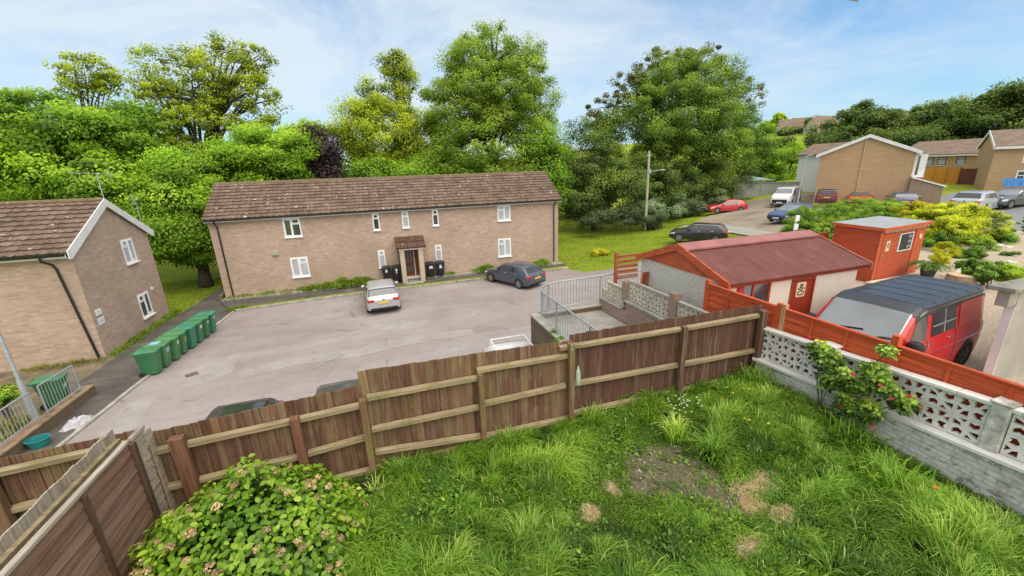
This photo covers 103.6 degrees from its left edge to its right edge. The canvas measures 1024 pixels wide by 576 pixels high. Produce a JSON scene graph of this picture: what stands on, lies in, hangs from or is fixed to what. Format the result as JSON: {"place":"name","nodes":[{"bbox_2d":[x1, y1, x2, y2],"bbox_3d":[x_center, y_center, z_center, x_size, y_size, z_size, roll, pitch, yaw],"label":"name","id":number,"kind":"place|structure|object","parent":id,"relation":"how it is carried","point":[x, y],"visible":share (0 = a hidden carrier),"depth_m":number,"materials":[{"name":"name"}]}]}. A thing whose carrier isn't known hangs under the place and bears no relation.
{"place":"outdoors","nodes":[
{"label":"outdoors","id":0,"kind":"place"},
{"bbox_2d":[2,286,229,453],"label":"side path","id":1,"kind":"structure","parent":0,"point":[112,380],"depth_m":15.78,"materials":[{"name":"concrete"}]},
{"bbox_2d":[25,372,69,409],"bbox_3d":[-15.680,3.519,13.731,0.865,1.055,0.606,-10,18,-26],"label":"wheelie bin","id":2,"kind":"object","parent":1,"relation":"on","point":[36,381],"visible":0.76,"depth_m":13.55,"materials":[{"name":"green plastic"}]},
{"bbox_2d":[128,346,162,377],"bbox_3d":[-14.217,2.892,15.757,0.865,1.055,0.606,-8,17,-19],"label":"wheelie bin","id":3,"kind":"object","parent":1,"relation":"on","point":[148,360],"visible":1,"depth_m":15.58,"materials":[{"name":"green plastic"}]},
{"bbox_2d":[161,276,222,312],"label":"lawn grass","id":4,"kind":"structure","parent":0,"point":[194,301],"depth_m":27.47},
{"bbox_2d":[221,264,566,308],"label":"front pavement","id":5,"kind":"structure","parent":0,"point":[262,300],"depth_m":25.65,"materials":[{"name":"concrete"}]},
{"bbox_2d":[1,119,998,343],"bbox_3d":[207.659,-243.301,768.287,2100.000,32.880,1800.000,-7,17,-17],"label":"ground","id":6,"kind":"structure","parent":0,"point":[169,273],"depth_m":38.77,"materials":[{"name":"green plant"}]},
{"bbox_2d":[0,332,36,419],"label":"street lamp","id":7,"kind":"object","parent":6,"relation":"on","point":[21,385],"visible":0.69,"depth_m":12.10,"materials":[{"name":"metal"}]},
{"bbox_2d":[0,410,42,442],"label":"weed clump","id":8,"kind":"object","parent":6,"relation":"on","point":[13,425],"visible":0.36,"depth_m":12.47,"materials":[{"name":"green plant"}]},
{"bbox_2d":[0,384,96,457],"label":"retaining wall","id":9,"kind":"structure","parent":6,"relation":"on","point":[47,423],"depth_m":12.48,"materials":[{"name":"brown brick"}]},
{"bbox_2d":[0,392,39,444],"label":"metal railing","id":10,"kind":"object","parent":9,"relation":"on","point":[31,402],"visible":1,"depth_m":11.68,"materials":[{"name":"metal"}]},
{"bbox_2d":[36,365,81,413],"bbox_3d":[-14.785,3.299,13.189,0.052,1.026,1.501,-6,17,-15],"label":"metal railing","id":11,"kind":"object","parent":9,"relation":"on","point":[41,396],"visible":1,"depth_m":13.08,"materials":[{"name":"metal"}]},
{"bbox_2d":[0,322,164,430],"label":"bare earth","id":12,"kind":"structure","parent":6,"relation":"on","point":[82,371],"depth_m":16.05,"materials":[{"name":"soil"}]},
{"bbox_2d":[0,381,20,423],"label":"corner shrub","id":13,"kind":"object","parent":12,"relation":"on","point":[7,395],"visible":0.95,"depth_m":12.62,"materials":[{"name":"green plant"}]},
{"bbox_2d":[0,197,169,372],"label":"brick house","id":14,"kind":"structure","parent":6,"relation":"on","point":[79,278],"depth_m":16.99,"materials":[{"name":"brown brick"}]},
{"bbox_2d":[42,46,134,107],"bbox_3d":[-37.846,-12.123,38.149,5.966,18.774,4.800,0,17,6],"label":"broadleaf tree","id":15,"kind":"object","parent":6,"relation":"on","point":[100,82],"visible":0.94,"depth_m":35.88,"materials":[{"name":"green plant"}]},
{"bbox_2d":[0,86,182,215],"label":"broadleaf tree","id":16,"kind":"object","parent":6,"relation":"on","point":[68,151],"visible":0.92,"depth_m":25.51,"materials":[{"name":"green plant"}]},
{"bbox_2d":[55,311,234,446],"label":"kerb","id":17,"kind":"structure","parent":6,"relation":"on","point":[94,418],"depth_m":13.49,"materials":[{"name":"concrete"}]},
{"bbox_2d":[109,308,186,356],"bbox_3d":[-18.408,2.081,20.448,1.147,0.322,6.852,-7,17,-17],"label":"weed clump","id":18,"kind":"object","parent":6,"relation":"on","point":[145,331],"visible":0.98,"depth_m":20.07,"materials":[{"name":"green plant"}]},
{"bbox_2d":[109,141,231,286],"bbox_3d":[-22.794,-4.881,27.744,6.996,9.939,8.754,-7,17,-17],"label":"broadleaf tree","id":19,"kind":"object","parent":6,"relation":"on","point":[181,236],"visible":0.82,"depth_m":26.10,"materials":[{"name":"green plant"}]},
{"bbox_2d":[116,29,292,264],"bbox_3d":[-25.269,-11.758,34.974,12.613,19.277,9.246,-7,17,-17],"label":"broadleaf tree","id":20,"kind":"object","parent":6,"relation":"on","point":[210,117],"visible":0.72,"depth_m":33.05,"materials":[{"name":"green plant"}]},
{"bbox_2d":[184,119,323,181],"bbox_3d":[-20.144,-7.458,32.945,10.178,11.688,7.584,-7,17,-17],"label":"broadleaf tree","id":21,"kind":"object","parent":6,"relation":"on","point":[255,154],"visible":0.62,"depth_m":30.25,"materials":[{"name":"green plant"}]},
{"bbox_2d":[294,124,349,178],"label":"broadleaf tree","id":22,"kind":"object","parent":6,"relation":"on","point":[327,164],"visible":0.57,"depth_m":34.27,"materials":[{"name":"purple plant"}]},
{"bbox_2d":[66,262,641,443],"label":"car park","id":23,"kind":"structure","parent":6,"relation":"on","point":[485,311],"depth_m":18.73,"materials":[{"name":"asphalt"}]},
{"bbox_2d":[96,395,154,437],"bbox_3d":[-12.486,4.208,12.951,1.134,0.001,2.658,-11,19,-29],"label":"asphalt patch","id":24,"kind":"object","parent":23,"relation":"on","point":[130,416],"visible":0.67,"depth_m":12.96,"materials":[{"name":"asphalt"}]},
{"bbox_2d":[179,353,239,388],"bbox_3d":[-11.993,3.257,16.119,2.110,0.001,2.179,-14,21,-36],"label":"asphalt patch","id":25,"kind":"object","parent":23,"relation":"on","point":[214,369],"visible":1,"depth_m":15.98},
{"bbox_2d":[204,397,282,419],"bbox_3d":[-6.969,4.149,9.957,2.123,1.460,4.302,-7,17,-17],"label":"parked car","id":26,"kind":"object","parent":23,"relation":"on","point":[228,409],"visible":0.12,"depth_m":10.82,"materials":[{"name":"green paint"}]},
{"bbox_2d":[239,329,473,378],"bbox_3d":[-6.321,2.648,17.520,9.541,0.001,1.349,-9,18,-21],"label":"asphalt patch","id":27,"kind":"object","parent":23,"relation":"on","point":[326,356],"visible":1,"depth_m":17.15,"materials":[{"name":"asphalt"}]},
{"bbox_2d":[361,278,400,311],"bbox_3d":[-7.621,0.193,23.433,2.124,1.460,4.302,-8,18,-20],"label":"parked car","id":28,"kind":"object","parent":23,"relation":"on","point":[381,294],"visible":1,"depth_m":21.75,"materials":[{"name":"silver metal"}]},
{"bbox_2d":[344,321,433,335],"bbox_3d":[-6.033,1.858,20.175,4.479,0.001,1.596,-5,17,-12],"label":"asphalt patch","id":29,"kind":"object","parent":23,"relation":"on","point":[382,326],"visible":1,"depth_m":19.97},
{"bbox_2d":[482,334,532,351],"bbox_3d":[0.245,2.862,13.214,2.124,1.618,4.302,-6,17,-15],"label":"parked car","id":30,"kind":"object","parent":23,"relation":"on","point":[506,345],"visible":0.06,"depth_m":14.07,"materials":[{"name":"white paint"}]},
{"bbox_2d":[484,260,545,288],"bbox_3d":[0.106,-1.067,26.819,4.302,1.460,2.124,14,23,43],"label":"parked car","id":31,"kind":"object","parent":23,"relation":"on","point":[519,274],"visible":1,"depth_m":25.73,"materials":[{"name":"blue paint"}]},
{"bbox_2d":[201,171,561,296],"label":"apartment block","id":32,"kind":"structure","parent":6,"relation":"on","point":[276,235],"depth_m":27.19,"materials":[{"name":"brick"}]},
{"bbox_2d":[282,218,302,238],"bbox_3d":[-13.830,-3.762,25.337,1.080,1.235,0.130,-7,17,-17],"label":"window","id":33,"kind":"structure","parent":32,"relation":"in","point":[291,226],"depth_m":25.36,"materials":[{"name":"white plastic"}]},
{"bbox_2d":[289,256,310,278],"bbox_3d":[-13.714,-1.322,26.069,1.110,1.355,0.130,-7,17,-17],"label":"window","id":34,"kind":"structure","parent":32,"relation":"in","point":[299,265],"depth_m":26.09,"materials":[{"name":"white plastic"}]},
{"bbox_2d":[326,47,451,173],"bbox_3d":[-11.431,-14.083,40.839,13.418,19.295,9.617,-7,17,-17],"label":"broadleaf tree","id":35,"kind":"object","parent":6,"relation":"on","point":[366,120],"visible":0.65,"depth_m":39.15,"materials":[{"name":"green plant"}]},
{"bbox_2d":[235,267,567,311],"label":"kerb","id":36,"kind":"structure","parent":6,"relation":"on","point":[321,298],"depth_m":25.10,"materials":[{"name":"concrete"}]},
{"bbox_2d":[341,142,483,177],"bbox_3d":[-9.544,-8.830,39.262,14.479,10.316,8.474,-7,17,-17],"label":"broadleaf tree","id":37,"kind":"object","parent":6,"relation":"on","point":[375,168],"visible":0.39,"depth_m":37.20,"materials":[{"name":"green plant"}]},
{"bbox_2d":[404,16,566,173],"bbox_3d":[-2.017,-15.467,40.462,13.271,21.609,13.861,6,18,26],"label":"broadleaf tree","id":38,"kind":"object","parent":6,"relation":"on","point":[485,99],"visible":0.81,"depth_m":37.67,"materials":[{"name":"green plant"}]},
{"bbox_2d":[517,118,576,229],"bbox_3d":[2.871,-10.235,39.344,7.583,11.840,5.789,-14,20,-36],"label":"broadleaf tree","id":39,"kind":"object","parent":6,"relation":"on","point":[559,179],"visible":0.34,"depth_m":38.62,"materials":[{"name":"green plant"}]},
{"bbox_2d":[529,298,636,345],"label":"yard parapet wall","id":40,"kind":"structure","parent":6,"relation":"on","point":[540,329],"depth_m":13.50,"materials":[{"name":"grey concrete"}]},
{"bbox_2d":[540,269,640,339],"bbox_3d":[2.250,0.747,12.044,3.308,1.166,7.406,4,17,19],"label":"metal railing","id":41,"kind":"object","parent":40,"relation":"on","point":[548,298],"visible":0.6,"depth_m":13.32,"materials":[{"name":"metal"}]},
{"bbox_2d":[613,252,638,296],"bbox_3d":[4.032,-0.351,14.296,0.920,1.920,0.100,-7,17,-17],"label":"slatted screen","id":42,"kind":"object","parent":40,"relation":"on","point":[616,265],"visible":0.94,"depth_m":14.12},
{"bbox_2d":[599,280,709,324],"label":"screen block wall","id":43,"kind":"structure","parent":40,"relation":"on","point":[634,311],"depth_m":12.12,"materials":[{"name":"white concrete"}]},
{"bbox_2d":[555,115,651,230],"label":"broadleaf tree","id":44,"kind":"object","parent":6,"relation":"on","point":[591,166],"visible":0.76,"depth_m":45.32,"materials":[{"name":"green plant"}]},
{"bbox_2d":[577,206,666,237],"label":"bramble thicket","id":45,"kind":"object","parent":6,"relation":"on","point":[596,219],"visible":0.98,"depth_m":42.45,"materials":[{"name":"green plant"}]},
{"bbox_2d":[573,44,762,198],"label":"broadleaf tree","id":46,"kind":"object","parent":6,"relation":"on","point":[674,130],"visible":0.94,"depth_m":49.37,"materials":[{"name":"green plant"}]},
{"bbox_2d":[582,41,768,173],"bbox_3d":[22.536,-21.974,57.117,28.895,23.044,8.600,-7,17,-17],"label":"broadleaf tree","id":47,"kind":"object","parent":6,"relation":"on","point":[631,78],"visible":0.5,"depth_m":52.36,"materials":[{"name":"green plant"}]},
{"bbox_2d":[634,189,730,221],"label":"bramble thicket","id":48,"kind":"object","parent":6,"relation":"on","point":[680,209],"visible":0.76,"depth_m":46.79,"materials":[{"name":"green plant"}]},
{"bbox_2d":[615,143,777,215],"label":"broadleaf tree","id":49,"kind":"object","parent":6,"relation":"on","point":[658,186],"visible":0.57,"depth_m":49.31,"materials":[{"name":"green plant"}]},
{"bbox_2d":[669,222,728,241],"bbox_3d":[15.034,-4.508,32.448,4.302,1.439,2.131,7,19,29],"label":"parked car","id":50,"kind":"object","parent":6,"relation":"on","point":[702,231],"visible":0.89,"depth_m":31.68,"materials":[{"name":"black paint"}]},
{"bbox_2d":[738,109,790,177],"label":"broadleaf tree","id":51,"kind":"object","parent":6,"relation":"on","point":[760,144],"visible":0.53,"depth_m":65.36,"materials":[{"name":"green plant"}]},
{"bbox_2d":[733,182,799,198],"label":"site hoarding","id":52,"kind":"object","parent":6,"relation":"on","point":[765,188],"visible":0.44,"depth_m":53.52,"materials":[{"name":"metal"}]},
{"bbox_2d":[689,193,881,232],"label":"gravel lot","id":53,"kind":"structure","parent":6,"relation":"on","point":[755,214],"depth_m":41.45,"materials":[{"name":"gravel"}]},
{"bbox_2d":[704,199,747,212],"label":"parked car","id":54,"kind":"object","parent":53,"relation":"on","point":[728,205],"visible":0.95,"depth_m":45.68,"materials":[{"name":"red paint"}]},
{"bbox_2d":[770,186,801,205],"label":"van","id":55,"kind":"object","parent":53,"relation":"on","point":[783,195],"visible":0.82,"depth_m":43.26,"materials":[{"name":"white paint"}]},
{"bbox_2d":[767,203,812,221],"bbox_3d":[23.615,-6.377,33.973,4.302,1.460,2.124,-10,18,-25],"label":"parked car","id":56,"kind":"object","parent":53,"relation":"on","point":[778,213],"visible":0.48,"depth_m":33.40,"materials":[{"name":"blue paint"}]},
{"bbox_2d":[761,140,813,180],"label":"broadleaf tree","id":57,"kind":"object","parent":6,"relation":"on","point":[793,151],"visible":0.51,"depth_m":65.58,"materials":[{"name":"green plant"}]},
{"bbox_2d":[795,142,847,191],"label":"white house","id":58,"kind":"structure","parent":6,"relation":"on","point":[810,174],"depth_m":50.67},
{"bbox_2d":[779,202,876,240],"bbox_3d":[19.381,-3.796,24.885,7.400,2.945,3.786,-15,21,-37],"label":"clipped hedge","id":59,"kind":"object","parent":6,"relation":"on","point":[821,223],"visible":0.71,"depth_m":24.32,"materials":[{"name":"green plant"}]},
{"bbox_2d":[802,98,917,144],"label":"broadleaf tree","id":60,"kind":"object","parent":6,"relation":"on","point":[858,121],"visible":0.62,"depth_m":90.07,"materials":[{"name":"green plant"}]},
{"bbox_2d":[820,196,907,218],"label":"clipped hedge","id":61,"kind":"object","parent":6,"relation":"on","point":[877,207],"visible":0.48,"depth_m":28.30,"materials":[{"name":"green plant"}]},
{"bbox_2d":[812,134,946,205],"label":"gable house","id":62,"kind":"structure","parent":6,"relation":"on","point":[879,168],"depth_m":37.66,"materials":[{"name":"beige brick"}]},
{"bbox_2d":[831,216,933,281],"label":"garden shed","id":63,"kind":"structure","parent":6,"relation":"on","point":[888,247],"depth_m":16.61,"materials":[{"name":"red wood"}]},
{"bbox_2d":[874,233,894,279],"bbox_3d":[15.079,-1.251,16.278,0.780,1.910,0.068,-9,18,-23],"label":"door","id":64,"kind":"structure","parent":63,"relation":"in","point":[888,239],"depth_m":16.27,"materials":[{"name":"wood"}]},
{"bbox_2d":[873,122,952,146],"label":"broadleaf tree","id":65,"kind":"object","parent":6,"relation":"on","point":[909,137],"visible":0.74,"depth_m":74.85,"materials":[{"name":"green plant"}]},
{"bbox_2d":[899,93,976,130],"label":"broadleaf tree","id":66,"kind":"object","parent":6,"relation":"on","point":[922,114],"visible":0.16,"depth_m":82.33,"materials":[{"name":"green plant"}]},
{"bbox_2d":[916,167,961,183],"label":"orange fence","id":67,"kind":"object","parent":6,"relation":"on","point":[947,175],"visible":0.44,"depth_m":46.34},
{"bbox_2d":[911,138,982,168],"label":"terraced house","id":68,"kind":"structure","parent":6,"relation":"on","point":[962,153],"depth_m":50.41,"materials":[{"name":"beige brick"}]},
{"bbox_2d":[929,77,1023,140],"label":"broadleaf tree","id":69,"kind":"object","parent":6,"relation":"on","point":[995,108],"visible":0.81,"depth_m":68.26,"materials":[{"name":"green plant"}]},
{"bbox_2d":[973,129,1023,189],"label":"brick house","id":70,"kind":"structure","parent":6,"relation":"on","point":[1000,156],"depth_m":39.34,"materials":[{"name":"brown brick"}]},
{"bbox_2d":[0,0,1023,171],"label":"sky","id":71,"kind":"structure","parent":0,"point":[812,57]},
{"bbox_2d":[546,310,626,337],"bbox_3d":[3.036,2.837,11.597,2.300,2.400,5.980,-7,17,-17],"label":"yard floor","id":72,"kind":"structure","parent":0,"point":[599,319],"depth_m":13.22,"materials":[{"name":"concrete"}]},
{"bbox_2d":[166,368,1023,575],"bbox_3d":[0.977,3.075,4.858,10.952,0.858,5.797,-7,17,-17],"label":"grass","id":73,"kind":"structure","parent":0,"point":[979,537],"depth_m":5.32,"materials":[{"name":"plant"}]},
{"bbox_2d":[181,392,1022,575],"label":"garden ground","id":74,"kind":"structure","parent":0,"point":[712,492],"depth_m":5.85,"materials":[{"name":"soil"}]},
{"bbox_2d":[0,429,120,570],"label":"paling fence","id":75,"kind":"object","parent":74,"relation":"on","point":[20,532],"visible":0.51,"depth_m":4.01,"materials":[{"name":"brown wood"}]},
{"bbox_2d":[0,430,134,535],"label":"board fence","id":76,"kind":"object","parent":74,"relation":"on","point":[28,480],"visible":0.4,"depth_m":5.00,"materials":[{"name":"wood"}]},
{"bbox_2d":[0,424,176,575],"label":"lap panel fence","id":77,"kind":"object","parent":74,"relation":"on","point":[108,513],"visible":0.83,"depth_m":4.34,"materials":[{"name":"brown wood"}]},
{"bbox_2d":[126,453,375,575],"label":"hydrangea bush","id":78,"kind":"object","parent":74,"relation":"on","point":[324,535],"visible":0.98,"depth_m":4.61,"materials":[{"name":"green plant"}]},
{"bbox_2d":[374,450,429,489],"bbox_3d":[-1.666,2.842,6.257,0.950,0.415,0.867,-7,17,-17],"label":"grass tuft","id":79,"kind":"object","parent":74,"relation":"on","point":[399,466],"visible":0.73,"depth_m":6.24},
{"bbox_2d":[148,305,768,511],"bbox_3d":[0.200,1.951,6.928,10.530,2.125,0.193,-7,17,-17],"label":"board fence","id":80,"kind":"object","parent":74,"relation":"on","point":[370,420],"visible":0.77,"depth_m":6.59,"materials":[{"name":"wood"}]},
{"bbox_2d":[479,421,531,457],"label":"grass tuft","id":81,"kind":"object","parent":74,"relation":"on","point":[510,435],"visible":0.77,"depth_m":6.68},
{"bbox_2d":[567,399,619,430],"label":"grass tuft","id":82,"kind":"object","parent":74,"relation":"on","point":[592,418],"visible":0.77,"depth_m":7.13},
{"bbox_2d":[652,407,700,445],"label":"grass tuft","id":83,"kind":"object","parent":74,"relation":"on","point":[675,431],"visible":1,"depth_m":6.76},
{"bbox_2d":[575,468,798,558],"bbox_3d":[2.422,3.011,5.419,3.117,0.239,1.422,-2,16,1],"label":"straw","id":84,"kind":"object","parent":74,"relation":"on","point":[745,500],"visible":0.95,"depth_m":5.44,"materials":[{"name":"plant"}]},
{"bbox_2d":[679,428,747,469],"bbox_3d":[3.168,2.538,6.211,0.958,0.452,0.875,-7,17,-17],"label":"grass tuft","id":85,"kind":"object","parent":74,"relation":"on","point":[711,449],"visible":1,"depth_m":6.28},
{"bbox_2d":[732,361,788,399],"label":"grass tuft","id":86,"kind":"object","parent":74,"relation":"on","point":[754,375],"visible":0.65,"depth_m":8.03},
{"bbox_2d":[807,402,896,456],"bbox_3d":[5.336,2.261,6.408,1.349,0.533,1.184,-7,17,-17],"label":"grass tuft","id":87,"kind":"object","parent":74,"relation":"on","point":[852,431],"visible":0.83,"depth_m":6.36,"materials":[{"name":"plant"}]},
{"bbox_2d":[804,335,923,428],"bbox_3d":[5.479,1.672,6.563,0.560,1.844,1.804,-7,17,-17],"label":"rose bush","id":88,"kind":"object","parent":74,"relation":"on","point":[873,377],"visible":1,"depth_m":6.27,"materials":[{"name":"green plant"}]},
{"bbox_2d":[752,326,1023,517],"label":"screen block wall","id":89,"kind":"structure","parent":74,"relation":"on","point":[987,464],"depth_m":5.63,"materials":[{"name":"white concrete"}]},
{"bbox_2d":[835,439,953,510],"bbox_3d":[5.136,2.588,5.439,1.214,0.522,1.407,0,17,6],"label":"grass tuft","id":90,"kind":"object","parent":74,"relation":"on","point":[885,472],"visible":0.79,"depth_m":5.44,"materials":[{"name":"plant"}]},
{"bbox_2d":[558,217,747,271],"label":"lawn grass","id":91,"kind":"structure","parent":0,"point":[621,233],"depth_m":37.42,"materials":[{"name":"plant"}]},
{"bbox_2d":[635,230,873,315],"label":"garage","id":92,"kind":"structure","parent":0,"point":[803,271],"depth_m":10.78,"materials":[{"name":"red concrete"}]},
{"bbox_2d":[736,282,771,301],"bbox_3d":[5.980,0.270,10.045,1.090,0.770,0.090,-7,17,-17],"label":"window","id":93,"kind":"structure","parent":92,"relation":"in","point":[759,291],"depth_m":10.03,"materials":[{"name":"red glass"}]},
{"bbox_2d":[788,276,816,313],"bbox_3d":[7.577,0.656,10.712,0.840,1.990,0.090,-7,17,-17],"label":"door","id":94,"kind":"structure","parent":92,"relation":"in","point":[802,289],"depth_m":10.56,"materials":[{"name":"red paint"}]},
{"bbox_2d":[854,259,1023,384],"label":"driveway","id":95,"kind":"structure","parent":0,"point":[977,358],"depth_m":11.85,"materials":[{"name":"concrete"}]},
{"bbox_2d":[703,279,1023,454],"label":"red panel fence","id":96,"kind":"object","parent":95,"relation":"on","point":[783,317],"visible":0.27,"depth_m":6.51,"materials":[{"name":"wood"}]},
{"bbox_2d":[806,274,985,364],"bbox_3d":[8.985,1.010,9.649,5.202,1.922,2.266,-9,18,-24],"label":"camper van","id":97,"kind":"object","parent":95,"relation":"on","point":[939,318],"visible":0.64,"depth_m":9.12,"materials":[{"name":"red paint"}]},
{"bbox_2d":[927,241,962,265],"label":"feathery shrub","id":98,"kind":"object","parent":95,"relation":"on","point":[942,255],"visible":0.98,"depth_m":18.02,"materials":[{"name":"yellow plant"}]},
{"bbox_2d":[918,229,1023,267],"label":"rockery gravel","id":99,"kind":"structure","parent":95,"relation":"on","point":[925,252],"depth_m":20.03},
{"bbox_2d":[902,201,1016,245],"bbox_3d":[24.726,-3.456,22.626,5.338,2.805,3.943,-7,17,-17],"label":"golden shrub","id":100,"kind":"object","parent":99,"relation":"on","point":[972,220],"visible":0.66,"depth_m":21.74,"materials":[{"name":"yellow plant"}]},
{"bbox_2d":[922,228,1022,251],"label":"dark shrub","id":101,"kind":"object","parent":99,"relation":"on","point":[930,242],"visible":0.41,"depth_m":20.83,"materials":[{"name":"green plant"}]},
{"bbox_2d":[983,278,1023,378],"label":"rendered wall","id":102,"kind":"structure","parent":95,"relation":"on","point":[1005,358],"depth_m":8.70,"materials":[{"name":"paint"}]},
{"bbox_2d":[993,263,1023,281],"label":"bush","id":103,"kind":"object","parent":95,"relation":"on","point":[1011,271],"depth_m":15.13,"materials":[{"name":"green plant"}]},
{"bbox_2d":[955,267,993,288],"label":"paved path","id":104,"kind":"structure","parent":0,"point":[978,283],"depth_m":15.71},
{"bbox_2d":[865,274,940,284],"bbox_3d":[15.779,-0.234,16.094,3.000,0.120,1.150,-7,17,-17],"label":"paved step","id":105,"kind":"object","parent":104,"relation":"on","point":[869,282],"visible":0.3,"depth_m":16.24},
{"bbox_2d":[903,260,955,277],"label":"potted fern","id":106,"kind":"object","parent":105,"relation":"on","point":[929,270],"visible":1,"depth_m":16.30,"materials":[{"name":"green plant"}]},
{"bbox_2d":[954,257,1003,288],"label":"leafy plant","id":107,"kind":"object","parent":104,"relation":"on","point":[982,272],"visible":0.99,"depth_m":15.22,"materials":[{"name":"green plant"}]},
{"bbox_2d":[940,193,1023,230],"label":"street","id":108,"kind":"structure","parent":0,"point":[1016,212],"depth_m":30.68,"materials":[{"name":"asphalt"}]},
{"bbox_2d":[950,190,1003,210],"bbox_3d":[36.965,-6.904,31.958,4.742,1.655,2.156,-9,18,-23],"label":"parked car","id":109,"kind":"object","parent":108,"relation":"on","point":[987,198],"visible":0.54,"depth_m":31.02,"materials":[{"name":"silver metal"}]},
{"bbox_2d":[997,188,1023,208],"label":"parked car","id":110,"kind":"object","parent":108,"relation":"on","point":[1012,197],"visible":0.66,"depth_m":31.42,"materials":[{"name":"grey paint"}]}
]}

